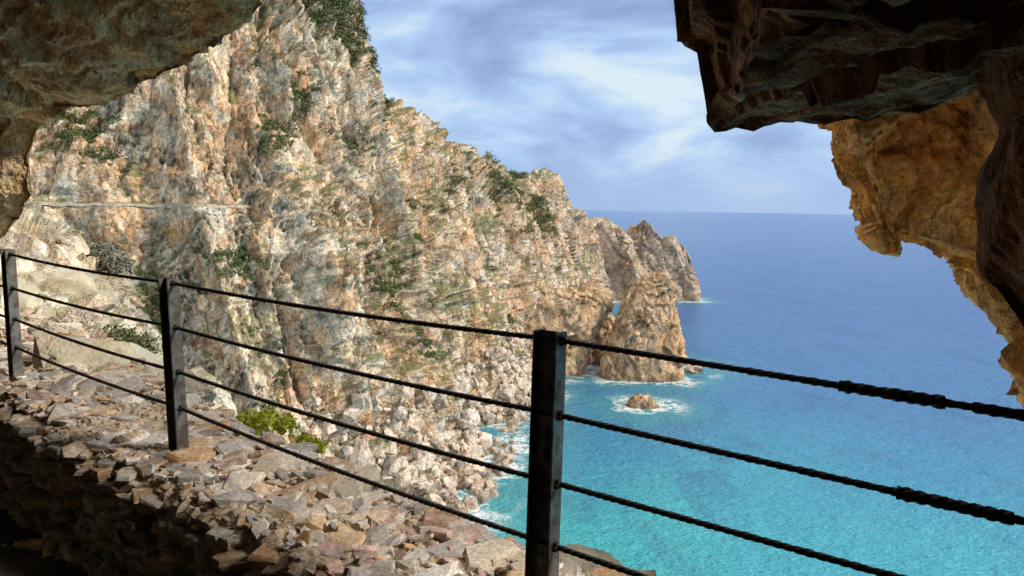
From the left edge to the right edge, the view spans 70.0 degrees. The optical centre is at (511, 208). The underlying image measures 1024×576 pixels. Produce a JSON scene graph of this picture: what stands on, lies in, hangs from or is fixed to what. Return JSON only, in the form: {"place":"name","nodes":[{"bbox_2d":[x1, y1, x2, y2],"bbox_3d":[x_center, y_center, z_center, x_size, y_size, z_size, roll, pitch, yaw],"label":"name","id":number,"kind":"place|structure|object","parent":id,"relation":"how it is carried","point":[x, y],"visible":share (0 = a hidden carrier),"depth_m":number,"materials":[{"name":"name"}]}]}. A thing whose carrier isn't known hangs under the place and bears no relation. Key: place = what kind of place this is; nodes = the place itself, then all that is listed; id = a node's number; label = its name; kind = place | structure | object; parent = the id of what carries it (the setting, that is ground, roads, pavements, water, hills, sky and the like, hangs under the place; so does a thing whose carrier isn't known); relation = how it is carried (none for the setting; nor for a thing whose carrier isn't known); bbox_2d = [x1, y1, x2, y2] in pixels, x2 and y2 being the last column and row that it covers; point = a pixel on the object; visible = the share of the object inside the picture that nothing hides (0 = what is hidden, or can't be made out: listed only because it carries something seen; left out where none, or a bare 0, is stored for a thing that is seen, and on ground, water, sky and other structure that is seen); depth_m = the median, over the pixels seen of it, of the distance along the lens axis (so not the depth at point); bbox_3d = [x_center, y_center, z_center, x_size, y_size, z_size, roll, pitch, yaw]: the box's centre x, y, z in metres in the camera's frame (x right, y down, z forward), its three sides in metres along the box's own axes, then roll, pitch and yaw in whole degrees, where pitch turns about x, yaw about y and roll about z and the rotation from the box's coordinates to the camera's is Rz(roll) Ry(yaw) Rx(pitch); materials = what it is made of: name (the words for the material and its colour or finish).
{"place":"outdoors","nodes":[
{"label":"outdoors","id":0,"kind":"place"},
{"bbox_2d":[0,509,87,575],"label":"gallery floor","id":1,"kind":"structure","parent":0,"point":[15,561],"depth_m":3.40,"materials":[{"name":"black stone"}]},
{"bbox_2d":[0,308,508,575],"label":"stone wall","id":2,"kind":"structure","parent":1,"relation":"on","point":[186,510],"depth_m":2.85,"materials":[{"name":"brown stone"}]},
{"bbox_2d":[0,313,626,575],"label":"capping stones","id":3,"kind":"object","parent":2,"relation":"on","point":[219,467],"visible":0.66,"depth_m":3.10,"materials":[{"name":"beige stone"}]},
{"bbox_2d":[0,248,1023,575],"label":"cable railing","id":4,"kind":"object","parent":2,"relation":"on","point":[546,484],"visible":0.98,"depth_m":2.10,"materials":[{"name":"metal"}]},
{"bbox_2d":[26,201,251,208],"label":"cliff path","id":5,"kind":"structure","parent":0,"point":[139,205],"depth_m":111.41,"materials":[{"name":"beige stone"}]},
{"bbox_2d":[0,201,655,575],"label":"rock slope","id":6,"kind":"structure","parent":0,"point":[33,232],"depth_m":8.09,"materials":[{"name":"beige stone"}]},
{"bbox_2d":[85,239,135,273],"bbox_3d":[-6.471,0.884,11.573,1.210,0.826,0.609,1,0,23],"label":"grey shrub","id":7,"kind":"object","parent":6,"relation":"on","point":[113,260],"visible":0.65,"depth_m":11.39,"materials":[{"name":"grey plant"}]},
{"bbox_2d":[102,323,161,353],"bbox_3d":[-3.770,1.369,6.956,0.872,0.544,0.511,1,0,32],"label":"green bush","id":8,"kind":"object","parent":6,"relation":"on","point":[142,341],"visible":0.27,"depth_m":6.94,"materials":[{"name":"green plant"}]},
{"bbox_2d":[235,405,300,441],"bbox_3d":[-1.355,1.329,3.980,0.386,0.498,0.292,1,0,0],"label":"euphorbia plant","id":9,"kind":"object","parent":6,"relation":"on","point":[256,422],"visible":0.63,"depth_m":3.96,"materials":[{"name":"green plant"}]},
{"bbox_2d":[295,431,329,458],"bbox_3d":[-1.034,1.364,3.736,0.204,0.440,0.114,1,0,21],"label":"euphorbia plant","id":10,"kind":"object","parent":6,"relation":"on","point":[322,445],"visible":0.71,"depth_m":3.72,"materials":[{"name":"green plant"}]},
{"bbox_2d":[28,0,700,502],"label":"sea cliff","id":11,"kind":"structure","parent":0,"point":[190,132],"depth_m":125.45,"materials":[{"name":"beige stone"}]},
{"bbox_2d":[40,0,613,457],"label":"cliff shrubs","id":12,"kind":"object","parent":11,"relation":"on","point":[326,10],"visible":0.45,"depth_m":137.07,"materials":[{"name":"green plant"}]},
{"bbox_2d":[298,316,702,513],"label":"shore boulders","id":13,"kind":"object","parent":11,"relation":"on","point":[359,454],"visible":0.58,"depth_m":130.53,"materials":[{"name":"beige stone"}]},
{"bbox_2d":[524,282,615,376],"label":"rock arch","id":14,"kind":"object","parent":11,"relation":"attached to","point":[582,311],"visible":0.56,"depth_m":219.26,"materials":[{"name":"brown stone"}]},
{"bbox_2d":[0,0,1023,561],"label":"cave rock","id":15,"kind":"object","parent":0,"point":[772,62],"visible":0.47,"depth_m":1.88,"materials":[{"name":"brown stone"}]},
{"bbox_2d":[817,91,1023,407],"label":"rock buttress","id":16,"kind":"object","parent":15,"relation":"attached to","point":[908,178],"visible":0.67,"depth_m":3.93,"materials":[{"name":"brown stone"}]},
{"bbox_2d":[361,0,852,213],"label":"sky","id":17,"kind":"structure","parent":0,"point":[604,96],"materials":[{"name":"blue"}]},
{"bbox_2d":[446,210,1023,575],"bbox_3d":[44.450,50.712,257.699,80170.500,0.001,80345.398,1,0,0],"label":"sea","id":18,"kind":"structure","parent":0,"point":[831,297],"depth_m":169.81,"materials":[{"name":"liquid"}]},
{"bbox_2d":[625,393,659,408],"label":"islet rock","id":19,"kind":"object","parent":18,"relation":"in","point":[639,401],"visible":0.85,"depth_m":185.06,"materials":[{"name":"beige stone"}]},
{"bbox_2d":[599,272,687,382],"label":"sea stack","id":20,"kind":"object","parent":18,"relation":"in","point":[647,319],"visible":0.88,"depth_m":214.98,"materials":[{"name":"brown stone"}]}
]}

